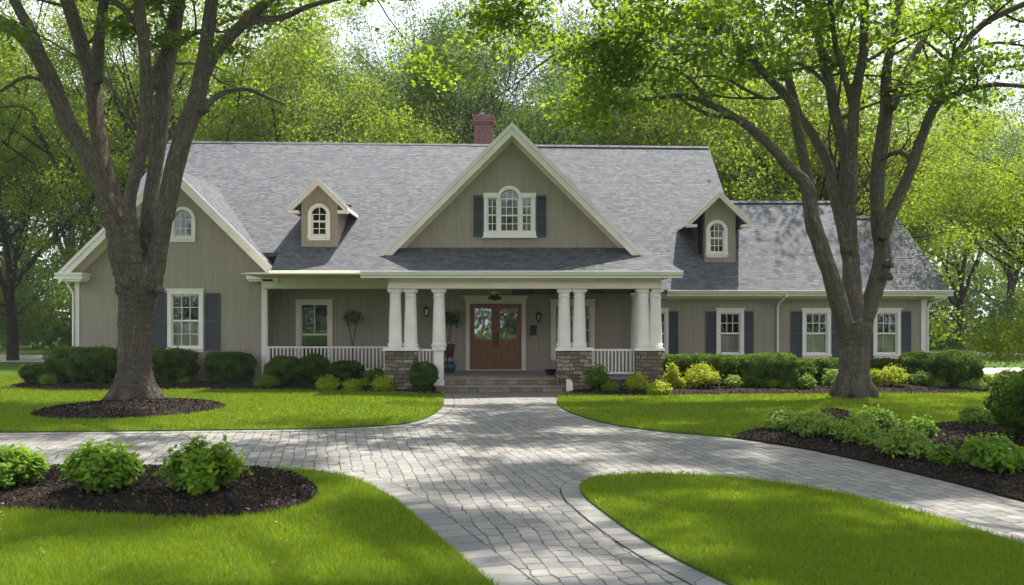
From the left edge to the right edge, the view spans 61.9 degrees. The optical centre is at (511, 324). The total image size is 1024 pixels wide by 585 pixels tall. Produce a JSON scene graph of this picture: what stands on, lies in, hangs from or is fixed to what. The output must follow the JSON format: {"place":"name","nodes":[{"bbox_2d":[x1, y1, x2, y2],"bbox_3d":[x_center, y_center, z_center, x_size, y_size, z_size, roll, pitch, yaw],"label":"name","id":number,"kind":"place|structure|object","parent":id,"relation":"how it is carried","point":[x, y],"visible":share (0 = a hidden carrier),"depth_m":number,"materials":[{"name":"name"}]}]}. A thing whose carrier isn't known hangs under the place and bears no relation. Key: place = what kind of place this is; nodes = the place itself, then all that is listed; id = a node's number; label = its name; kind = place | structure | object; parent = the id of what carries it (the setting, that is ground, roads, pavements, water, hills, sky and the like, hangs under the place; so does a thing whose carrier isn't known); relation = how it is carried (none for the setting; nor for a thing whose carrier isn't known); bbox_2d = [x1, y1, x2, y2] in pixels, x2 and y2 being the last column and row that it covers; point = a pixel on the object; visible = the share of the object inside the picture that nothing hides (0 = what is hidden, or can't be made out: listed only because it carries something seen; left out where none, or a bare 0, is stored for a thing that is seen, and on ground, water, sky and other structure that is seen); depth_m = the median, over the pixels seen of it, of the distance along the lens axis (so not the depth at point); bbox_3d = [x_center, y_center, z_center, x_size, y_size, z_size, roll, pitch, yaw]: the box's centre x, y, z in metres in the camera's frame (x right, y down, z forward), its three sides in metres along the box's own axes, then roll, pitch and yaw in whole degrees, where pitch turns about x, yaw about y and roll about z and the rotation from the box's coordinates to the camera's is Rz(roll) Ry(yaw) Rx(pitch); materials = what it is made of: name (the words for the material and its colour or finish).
{"place":"outdoors","nodes":[
{"label":"outdoors","id":0,"kind":"place"},
{"bbox_2d":[0,355,71,361],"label":"side road","id":1,"kind":"structure","parent":0,"point":[30,358],"depth_m":49.68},
{"bbox_2d":[0,353,443,432],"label":"lawn","id":2,"kind":"structure","parent":0,"point":[9,368],"depth_m":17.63,"materials":[{"name":"green plant"}]},
{"bbox_2d":[0,50,143,345],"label":"leafy tree","id":3,"kind":"object","parent":2,"relation":"on","point":[28,323],"visible":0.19,"depth_m":51.39,"materials":[{"name":"green plant"}]},
{"bbox_2d":[0,8,224,360],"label":"leafy tree","id":4,"kind":"object","parent":2,"relation":"on","point":[9,286],"visible":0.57,"depth_m":43.96,"materials":[{"name":"green plant"}]},
{"bbox_2d":[29,397,225,419],"bbox_3d":[-8.881,1.921,20.000,4.100,0.208,4.500,0,0,0],"label":"mulch bed","id":5,"kind":"object","parent":2,"relation":"on","point":[145,413],"visible":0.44,"depth_m":18.80,"materials":[{"name":"brown wood"}]},
{"bbox_2d":[0,0,497,400],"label":"thick trunked tree","id":6,"kind":"object","parent":5,"relation":"on","point":[137,257],"visible":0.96,"depth_m":21.28,"materials":[{"name":"grey plant"}]},
{"bbox_2d":[0,0,367,318],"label":"leafy tree","id":7,"kind":"object","parent":2,"relation":"on","point":[82,7],"visible":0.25,"depth_m":43.93,"materials":[{"name":"green plant"}]},
{"bbox_2d":[9,380,441,393],"bbox_3d":[-9.081,1.906,27.225,14.825,0.238,3.936,0,0,9],"label":"mulch bed","id":8,"kind":"object","parent":2,"relation":"on","point":[302,385],"visible":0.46,"depth_m":26.37,"materials":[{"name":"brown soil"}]},
{"bbox_2d":[18,363,52,382],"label":"clipped hedge","id":9,"kind":"object","parent":8,"relation":"on","point":[32,372],"visible":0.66,"depth_m":27.28,"materials":[{"name":"green plant"}]},
{"bbox_2d":[37,373,61,383],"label":"shrub","id":10,"kind":"object","parent":8,"relation":"on","point":[49,379],"visible":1,"depth_m":26.77,"materials":[{"name":"green plant"}]},
{"bbox_2d":[38,345,116,381],"bbox_3d":[-13.801,1.236,27.423,2.501,1.210,1.460,0,0,0],"label":"clipped hedge","id":11,"kind":"object","parent":8,"relation":"on","point":[83,369],"visible":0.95,"depth_m":26.97,"materials":[{"name":"green plant"}]},
{"bbox_2d":[151,346,202,381],"bbox_3d":[-11.029,1.257,27.530,1.819,1.172,1.210,0,0,0],"label":"clipped hedge","id":12,"kind":"object","parent":8,"relation":"on","point":[176,361],"visible":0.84,"depth_m":27.14,"materials":[{"name":"green plant"}]},
{"bbox_2d":[203,350,257,381],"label":"clipped hedge","id":13,"kind":"object","parent":8,"relation":"on","point":[228,366],"visible":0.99,"depth_m":27.14,"materials":[{"name":"green plant"}]},
{"bbox_2d":[253,373,281,387],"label":"shrub","id":14,"kind":"object","parent":8,"relation":"on","point":[266,381],"visible":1,"depth_m":25.98,"materials":[{"name":"green plant"}]},
{"bbox_2d":[263,355,304,382],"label":"round bush","id":15,"kind":"object","parent":8,"relation":"on","point":[286,369],"visible":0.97,"depth_m":26.43,"materials":[{"name":"green plant"}]},
{"bbox_2d":[299,352,329,382],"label":"round bush","id":16,"kind":"object","parent":8,"relation":"on","point":[315,363],"visible":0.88,"depth_m":26.90,"materials":[{"name":"green plant"}]},
{"bbox_2d":[315,374,341,390],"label":"shrub","id":17,"kind":"object","parent":8,"relation":"on","point":[327,383],"visible":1,"depth_m":25.57,"materials":[{"name":"green plant"}]},
{"bbox_2d":[327,359,364,381],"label":"round bush","id":18,"kind":"object","parent":8,"relation":"on","point":[344,369],"visible":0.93,"depth_m":26.90,"materials":[{"name":"green plant"}]},
{"bbox_2d":[370,374,396,391],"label":"shrub","id":19,"kind":"object","parent":8,"relation":"on","point":[384,384],"visible":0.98,"depth_m":25.08,"materials":[{"name":"green plant"}]},
{"bbox_2d":[408,360,439,389],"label":"round bush","id":20,"kind":"object","parent":8,"relation":"on","point":[425,376],"visible":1,"depth_m":24.86,"materials":[{"name":"green plant"}]},
{"bbox_2d":[25,0,494,234],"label":"leafy tree","id":21,"kind":"object","parent":2,"relation":"on","point":[284,95],"visible":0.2,"depth_m":45.15,"materials":[{"name":"green plant"}]},
{"bbox_2d":[216,34,464,143],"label":"leafy tree","id":22,"kind":"object","parent":2,"relation":"on","point":[419,137],"visible":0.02,"depth_m":43.69,"materials":[{"name":"green plant"}]},
{"bbox_2d":[247,0,626,144],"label":"leafy tree","id":23,"kind":"object","parent":2,"relation":"on","point":[466,101],"visible":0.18,"depth_m":52.03,"materials":[{"name":"green plant"}]},
{"bbox_2d":[0,464,499,584],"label":"lawn","id":24,"kind":"structure","parent":0,"point":[254,569],"depth_m":7.39,"materials":[{"name":"green plant"}]},
{"bbox_2d":[0,463,317,518],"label":"mulch bed","id":25,"kind":"object","parent":24,"relation":"on","point":[157,514],"visible":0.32,"depth_m":9.38,"materials":[{"name":"brown wood"}]},
{"bbox_2d":[0,440,50,487],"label":"leafy bush","id":26,"kind":"object","parent":25,"relation":"on","point":[21,464],"visible":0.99,"depth_m":9.88,"materials":[{"name":"green plant"}]},
{"bbox_2d":[54,438,148,495],"bbox_3d":[-4.716,1.599,9.790,0.942,0.612,0.926,0,0,0],"label":"leafy bush","id":27,"kind":"object","parent":25,"relation":"on","point":[89,467],"visible":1,"depth_m":9.61,"materials":[{"name":"green plant"}]},
{"bbox_2d":[152,432,253,495],"bbox_3d":[-3.491,1.551,9.706,0.895,0.694,1.011,0,0,29],"label":"leafy bush","id":28,"kind":"object","parent":25,"relation":"on","point":[195,467],"visible":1,"depth_m":9.48,"materials":[{"name":"green plant"}]},
{"bbox_2d":[0,332,1022,390],"bbox_3d":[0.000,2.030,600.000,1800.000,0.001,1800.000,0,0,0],"label":"ground","id":29,"kind":"structure","parent":0,"point":[34,350],"depth_m":70.73,"materials":[{"name":"green plant"}]},
{"bbox_2d":[0,310,74,349],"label":"undergrowth","id":30,"kind":"object","parent":29,"relation":"on","point":[65,338],"visible":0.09,"depth_m":72.40,"materials":[{"name":"green plant"}]},
{"bbox_2d":[0,83,96,345],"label":"leafy tree","id":31,"kind":"object","parent":29,"relation":"on","point":[52,284],"visible":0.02,"depth_m":85.28,"materials":[{"name":"green plant"}]},
{"bbox_2d":[0,1,219,345],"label":"leafy tree","id":32,"kind":"object","parent":29,"relation":"on","point":[60,244],"visible":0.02,"depth_m":69.33,"materials":[{"name":"green plant"}]},
{"bbox_2d":[2,8,280,258],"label":"leafy tree","id":33,"kind":"object","parent":29,"relation":"on","point":[112,162],"visible":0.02,"depth_m":59.11,"materials":[{"name":"green plant"}]},
{"bbox_2d":[195,5,467,141],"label":"leafy tree","id":34,"kind":"object","parent":29,"relation":"on","point":[363,48],"visible":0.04,"depth_m":68.95,"materials":[{"name":"green plant"}]},
{"bbox_2d":[54,112,953,391],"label":"house","id":35,"kind":"structure","parent":29,"relation":"on","point":[622,264],"depth_m":29.15,"materials":[{"name":"wood"}]},
{"bbox_2d":[170,207,195,241],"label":"window","id":36,"kind":"structure","parent":35,"relation":"in","point":[180,217],"depth_m":28.20,"materials":[{"name":"white glass"}]},
{"bbox_2d":[166,289,204,351],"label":"window","id":37,"kind":"structure","parent":35,"relation":"in","point":[185,307],"depth_m":28.23,"materials":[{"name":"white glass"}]},
{"bbox_2d":[296,299,332,363],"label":"window","id":38,"kind":"structure","parent":35,"relation":"in","point":[314,317],"depth_m":31.21,"materials":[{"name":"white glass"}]},
{"bbox_2d":[343,309,363,360],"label":"topiary","id":39,"kind":"object","parent":35,"relation":"on","point":[354,314],"visible":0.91,"depth_m":28.84,"materials":[{"name":"green plant"}]},
{"bbox_2d":[444,314,457,371],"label":"potted plant","id":40,"kind":"object","parent":35,"relation":"on","point":[451,321],"visible":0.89,"depth_m":27.88,"materials":[{"name":"green plant"}]},
{"bbox_2d":[470,304,495,368],"bbox_3d":[-0.996,0.400,29.214,0.872,2.240,0.122,0,0,0],"label":"door leaf","id":41,"kind":"structure","parent":35,"relation":"in","point":[482,351],"depth_m":29.23,"materials":[{"name":"brown wood"}]},
{"bbox_2d":[496,304,520,368],"bbox_3d":[-0.116,0.400,29.214,0.872,2.240,0.122,0,0,0],"label":"door leaf","id":42,"kind":"structure","parent":35,"relation":"in","point":[508,351],"depth_m":29.23,"materials":[{"name":"brown wood"}]},
{"bbox_2d":[482,186,536,237],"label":"gable window","id":43,"kind":"structure","parent":35,"relation":"in","point":[508,213],"depth_m":26.12,"materials":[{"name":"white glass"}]},
{"bbox_2d":[550,299,595,359],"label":"window","id":44,"kind":"structure","parent":35,"relation":"in","point":[589,303],"depth_m":29.15,"materials":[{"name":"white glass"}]},
{"bbox_2d":[661,308,669,355],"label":"window","id":45,"kind":"structure","parent":35,"relation":"in","point":[664,311],"depth_m":29.16,"materials":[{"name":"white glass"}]},
{"bbox_2d":[715,308,744,355],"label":"window","id":46,"kind":"structure","parent":35,"relation":"in","point":[729,321],"depth_m":29.22,"materials":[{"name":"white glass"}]},
{"bbox_2d":[801,308,831,358],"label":"window","id":47,"kind":"structure","parent":35,"relation":"in","point":[816,322],"depth_m":29.22,"materials":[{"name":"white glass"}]},
{"bbox_2d":[873,308,901,358],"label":"window","id":48,"kind":"structure","parent":35,"relation":"in","point":[887,321],"depth_m":29.22,"materials":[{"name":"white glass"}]},
{"bbox_2d":[0,243,1023,342],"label":"woodland","id":49,"kind":"object","parent":29,"relation":"on","point":[1001,283],"visible":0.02,"depth_m":93.65,"materials":[{"name":"green plant"}]},
{"bbox_2d":[303,1,738,200],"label":"leafy tree","id":50,"kind":"object","parent":29,"relation":"on","point":[571,136],"visible":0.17,"depth_m":45.94,"materials":[{"name":"green plant"}]},
{"bbox_2d":[369,0,807,145],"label":"leafy tree","id":51,"kind":"object","parent":29,"relation":"on","point":[570,9],"visible":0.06,"depth_m":55.42,"materials":[{"name":"green plant"}]},
{"bbox_2d":[821,109,1002,325],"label":"leafy tree","id":52,"kind":"object","parent":29,"relation":"on","point":[937,306],"visible":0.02,"depth_m":58.33,"materials":[{"name":"green plant"}]},
{"bbox_2d":[894,54,1023,336],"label":"leafy tree","id":53,"kind":"object","parent":29,"relation":"on","point":[1012,278],"visible":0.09,"depth_m":71.75,"materials":[{"name":"green plant"}]},
{"bbox_2d":[929,311,1023,350],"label":"undergrowth","id":54,"kind":"object","parent":29,"relation":"on","point":[949,341],"visible":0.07,"depth_m":69.87,"materials":[{"name":"green plant"}]},
{"bbox_2d":[0,392,1023,584],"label":"driveway","id":55,"kind":"structure","parent":0,"point":[531,541],"depth_m":12.23,"materials":[{"name":"grey stone"}]},
{"bbox_2d":[0,394,453,434],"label":"border pavers","id":56,"kind":"object","parent":55,"relation":"on","point":[447,407],"visible":0.92,"depth_m":16.13,"materials":[{"name":"grey concrete"}]},
{"bbox_2d":[285,466,536,584],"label":"border pavers","id":57,"kind":"object","parent":55,"relation":"on","point":[492,563],"visible":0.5,"depth_m":8.08,"materials":[{"name":"grey concrete"}]},
{"bbox_2d":[561,472,1023,584],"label":"border pavers","id":58,"kind":"object","parent":55,"relation":"on","point":[580,503],"visible":0.53,"depth_m":8.16,"materials":[{"name":"grey concrete"}]},
{"bbox_2d":[0,0,1023,320],"label":"sky","id":59,"kind":"structure","parent":0,"point":[994,28],"materials":[{"name":"white"}]},
{"bbox_2d":[556,355,1023,438],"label":"lawn","id":60,"kind":"structure","parent":0,"point":[984,358],"depth_m":19.90,"materials":[{"name":"green plant"}]},
{"bbox_2d":[413,0,1023,398],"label":"many limbed tree","id":61,"kind":"object","parent":60,"relation":"on","point":[854,308],"visible":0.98,"depth_m":21.84,"materials":[{"name":"green plant"}]},
{"bbox_2d":[569,3,924,237],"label":"leafy tree","id":62,"kind":"object","parent":60,"relation":"on","point":[757,101],"visible":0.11,"depth_m":41.47,"materials":[{"name":"green plant"}]},
{"bbox_2d":[568,379,993,395],"bbox_3d":[9.294,1.920,26.676,15.412,0.210,5.848,0,0,0],"label":"mulch bed","id":63,"kind":"object","parent":60,"relation":"on","point":[809,391],"visible":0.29,"depth_m":24.71,"materials":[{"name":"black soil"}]},
{"bbox_2d":[584,363,610,388],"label":"shrub","id":64,"kind":"object","parent":63,"relation":"on","point":[597,378],"visible":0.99,"depth_m":24.83,"materials":[{"name":"green plant"}]},
{"bbox_2d":[623,372,648,389],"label":"shrub","id":65,"kind":"object","parent":63,"relation":"on","point":[636,381],"visible":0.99,"depth_m":24.59,"materials":[{"name":"green plant"}]},
{"bbox_2d":[645,379,672,394],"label":"shrub","id":66,"kind":"object","parent":63,"relation":"on","point":[657,388],"visible":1,"depth_m":23.74,"materials":[{"name":"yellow plant"}]},
{"bbox_2d":[662,359,682,387],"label":"shrub","id":67,"kind":"object","parent":63,"relation":"on","point":[671,377],"visible":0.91,"depth_m":25.07,"materials":[{"name":"yellow plant"}]},
{"bbox_2d":[663,353,694,382],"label":"clipped hedge","id":68,"kind":"object","parent":63,"relation":"on","point":[676,359],"visible":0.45,"depth_m":26.51,"materials":[{"name":"green plant"}]},
{"bbox_2d":[682,361,721,387],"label":"shrub","id":69,"kind":"object","parent":63,"relation":"on","point":[702,375],"visible":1,"depth_m":25.03,"materials":[{"name":"yellow plant"}]},
{"bbox_2d":[689,353,738,384],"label":"clipped hedge","id":70,"kind":"object","parent":63,"relation":"on","point":[724,365],"visible":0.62,"depth_m":26.04,"materials":[{"name":"green plant"}]},
{"bbox_2d":[736,351,799,386],"bbox_3d":[7.730,1.329,25.883,1.752,1.078,1.542,0,0,0],"label":"clipped hedge","id":71,"kind":"object","parent":63,"relation":"on","point":[767,366],"visible":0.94,"depth_m":25.31,"materials":[{"name":"green plant"}]},
{"bbox_2d":[782,359,817,381],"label":"clipped hedge","id":72,"kind":"object","parent":63,"relation":"on","point":[805,366],"visible":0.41,"depth_m":25.48,"materials":[{"name":"green plant"}]},
{"bbox_2d":[795,373,817,388],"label":"shrub","id":73,"kind":"object","parent":63,"relation":"on","point":[806,381],"visible":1,"depth_m":25.14,"materials":[{"name":"green plant"}]},
{"bbox_2d":[801,357,838,383],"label":"clipped hedge","id":74,"kind":"object","parent":63,"relation":"on","point":[821,363],"visible":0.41,"depth_m":26.46,"materials":[{"name":"green plant"}]},
{"bbox_2d":[870,357,896,373],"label":"clipped hedge","id":75,"kind":"object","parent":63,"relation":"on","point":[878,364],"visible":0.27,"depth_m":28.23,"materials":[{"name":"green plant"}]},
{"bbox_2d":[878,363,910,386],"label":"shrub","id":76,"kind":"object","parent":63,"relation":"on","point":[896,376],"visible":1,"depth_m":25.66,"materials":[{"name":"yellow plant"}]},
{"bbox_2d":[895,350,929,381],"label":"round bush","id":77,"kind":"object","parent":63,"relation":"on","point":[914,361],"visible":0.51,"depth_m":26.84,"materials":[{"name":"green plant"}]},
{"bbox_2d":[909,369,935,385],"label":"shrub","id":78,"kind":"object","parent":63,"relation":"on","point":[923,378],"visible":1,"depth_m":25.98,"materials":[{"name":"green plant"}]},
{"bbox_2d":[925,347,986,385],"bbox_3d":[13.511,1.273,26.032,1.627,1.204,1.858,0,0,0],"label":"round bush","id":79,"kind":"object","parent":63,"relation":"on","point":[967,364],"visible":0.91,"depth_m":25.49,"materials":[{"name":"green plant"}]},
{"bbox_2d":[957,378,987,388],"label":"shrub","id":80,"kind":"object","parent":63,"relation":"on","point":[975,384],"visible":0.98,"depth_m":25.18,"materials":[{"name":"green plant"}]},
{"bbox_2d":[608,0,1023,346],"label":"leafy tree","id":81,"kind":"object","parent":60,"relation":"on","point":[816,89],"visible":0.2,"depth_m":39.74,"materials":[{"name":"green plant"}]},
{"bbox_2d":[706,72,1003,266],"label":"leafy tree","id":82,"kind":"object","parent":60,"relation":"on","point":[913,232],"visible":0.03,"depth_m":44.35,"materials":[{"name":"green plant"}]},
{"bbox_2d":[732,408,1023,501],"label":"mulch bed","id":83,"kind":"object","parent":60,"relation":"on","point":[1015,495],"visible":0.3,"depth_m":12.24,"materials":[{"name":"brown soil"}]},
{"bbox_2d":[764,406,799,430],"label":"spreading shrub","id":84,"kind":"object","parent":83,"relation":"on","point":[777,419],"visible":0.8,"depth_m":15.13,"materials":[{"name":"green plant"}]},
{"bbox_2d":[786,406,836,437],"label":"spreading shrub","id":85,"kind":"object","parent":83,"relation":"on","point":[811,422],"visible":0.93,"depth_m":14.32,"materials":[{"name":"green plant"}]},
{"bbox_2d":[828,411,885,444],"bbox_3d":[5.546,1.635,13.669,0.900,0.511,1.089,0,0,28],"label":"spreading shrub","id":86,"kind":"object","parent":83,"relation":"on","point":[859,430],"visible":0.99,"depth_m":13.40,"materials":[{"name":"green plant"}]},
{"bbox_2d":[850,404,899,429],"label":"spreading shrub","id":87,"kind":"object","parent":83,"relation":"on","point":[881,416],"visible":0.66,"depth_m":14.91,"materials":[{"name":"green plant"}]},
{"bbox_2d":[868,424,936,458],"bbox_3d":[5.688,1.665,12.403,0.894,0.486,1.014,0,0,0],"label":"spreading shrub","id":88,"kind":"object","parent":83,"relation":"on","point":[913,442],"visible":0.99,"depth_m":12.20,"materials":[{"name":"green plant"}]},
{"bbox_2d":[904,414,940,435],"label":"spreading shrub","id":89,"kind":"object","parent":83,"relation":"on","point":[920,424],"visible":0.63,"depth_m":14.15,"materials":[{"name":"green plant"}]},
{"bbox_2d":[926,442,962,464],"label":"spreading shrub","id":90,"kind":"object","parent":83,"relation":"on","point":[941,453],"visible":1,"depth_m":11.59,"materials":[{"name":"green plant"}]},
{"bbox_2d":[953,401,995,425],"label":"spreading shrub","id":91,"kind":"object","parent":83,"relation":"on","point":[974,415],"visible":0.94,"depth_m":15.74,"materials":[{"name":"green plant"}]},
{"bbox_2d":[955,431,1023,474],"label":"spreading shrub","id":92,"kind":"object","parent":83,"relation":"on","point":[995,453],"visible":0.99,"depth_m":10.85,"materials":[{"name":"green plant"}]},
{"bbox_2d":[983,366,1023,436],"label":"round bush","id":93,"kind":"object","parent":83,"relation":"on","point":[1005,401],"visible":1,"depth_m":13.72,"materials":[{"name":"green plant"}]},
{"bbox_2d":[856,50,1023,370],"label":"young tree","id":94,"kind":"object","parent":60,"relation":"on","point":[998,180],"visible":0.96,"depth_m":30.00,"materials":[{"name":"green plant"}]},
{"bbox_2d":[895,115,1023,349],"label":"leafy tree","id":95,"kind":"object","parent":60,"relation":"on","point":[962,294],"visible":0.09,"depth_m":57.96,"materials":[{"name":"green plant"}]},
{"bbox_2d":[932,141,1023,321],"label":"leafy tree","id":96,"kind":"object","parent":60,"relation":"on","point":[1012,299],"visible":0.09,"depth_m":53.06,"materials":[{"name":"green plant"}]},
{"bbox_2d":[579,469,1023,584],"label":"lawn","id":97,"kind":"structure","parent":0,"point":[699,569],"depth_m":7.91,"materials":[{"name":"green plant"}]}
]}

